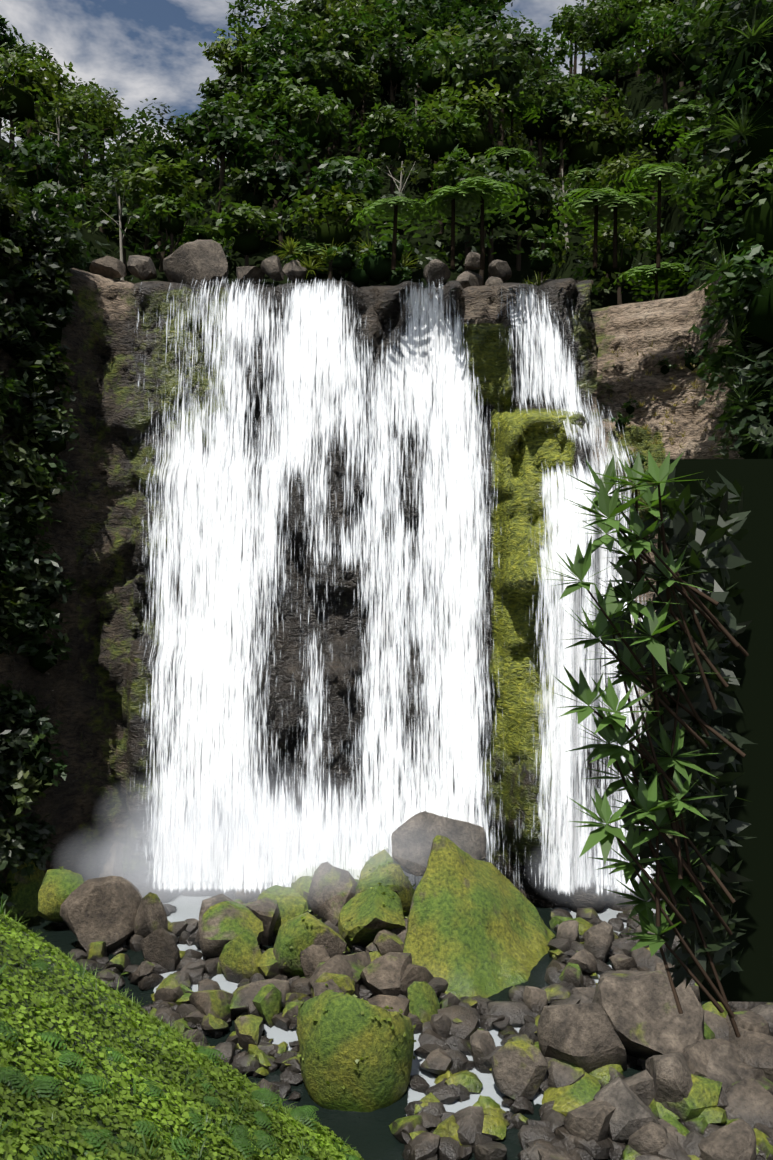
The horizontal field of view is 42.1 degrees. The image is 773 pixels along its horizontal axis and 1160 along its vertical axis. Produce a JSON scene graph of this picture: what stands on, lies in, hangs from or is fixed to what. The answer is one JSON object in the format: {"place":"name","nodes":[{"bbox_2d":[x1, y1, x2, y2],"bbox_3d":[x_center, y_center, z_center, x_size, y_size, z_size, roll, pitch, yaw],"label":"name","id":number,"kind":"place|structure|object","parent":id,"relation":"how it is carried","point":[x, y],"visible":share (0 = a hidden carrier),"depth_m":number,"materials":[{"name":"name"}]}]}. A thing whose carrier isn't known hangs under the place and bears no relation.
{"place":"outdoors","nodes":[
{"label":"outdoors","id":0,"kind":"place"},
{"bbox_2d":[0,919,342,1159],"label":"grass","id":1,"kind":"structure","parent":0,"point":[65,992],"depth_m":26.68,"materials":[{"name":"green plant"}]},
{"bbox_2d":[0,0,652,176],"label":"sky","id":2,"kind":"structure","parent":0,"point":[141,49],"materials":[{"name":"blue"}]},
{"bbox_2d":[54,763,653,916],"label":"mist","id":3,"kind":"structure","parent":0,"point":[149,855],"depth_m":49.53,"materials":[{"name":"white liquid"}]},
{"bbox_2d":[16,894,707,1159],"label":"stream water","id":4,"kind":"structure","parent":0,"point":[370,1135],"depth_m":38.11,"materials":[{"name":"liquid"}]},
{"bbox_2d":[73,276,661,918],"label":"water","id":5,"kind":"structure","parent":0,"point":[459,750],"depth_m":53.42,"materials":[{"name":"white liquid"}]},
{"bbox_2d":[0,49,736,309],"bbox_3d":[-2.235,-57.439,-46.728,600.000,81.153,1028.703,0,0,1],"label":"hill","id":6,"kind":"structure","parent":0,"point":[671,222],"depth_m":79.24,"materials":[{"name":"green plant"}]},
{"bbox_2d":[0,0,772,1159],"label":"foliage","id":7,"kind":"object","parent":6,"relation":"on","point":[698,770],"visible":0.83,"depth_m":52.08,"materials":[{"name":"green plant"}]},
{"bbox_2d":[0,0,772,1037],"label":"branches","id":8,"kind":"object","parent":6,"relation":"on","point":[752,602],"visible":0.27,"depth_m":46.27,"materials":[{"name":"green plant"}]},
{"bbox_2d":[0,256,748,911],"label":"cliff","id":9,"kind":"structure","parent":0,"point":[94,688],"depth_m":56.28,"materials":[{"name":"grey stone"}]},
{"bbox_2d":[2,240,772,1159],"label":"boulders","id":10,"kind":"object","parent":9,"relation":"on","point":[462,932],"visible":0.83,"depth_m":41.14,"materials":[{"name":"grey stone"}]}
]}

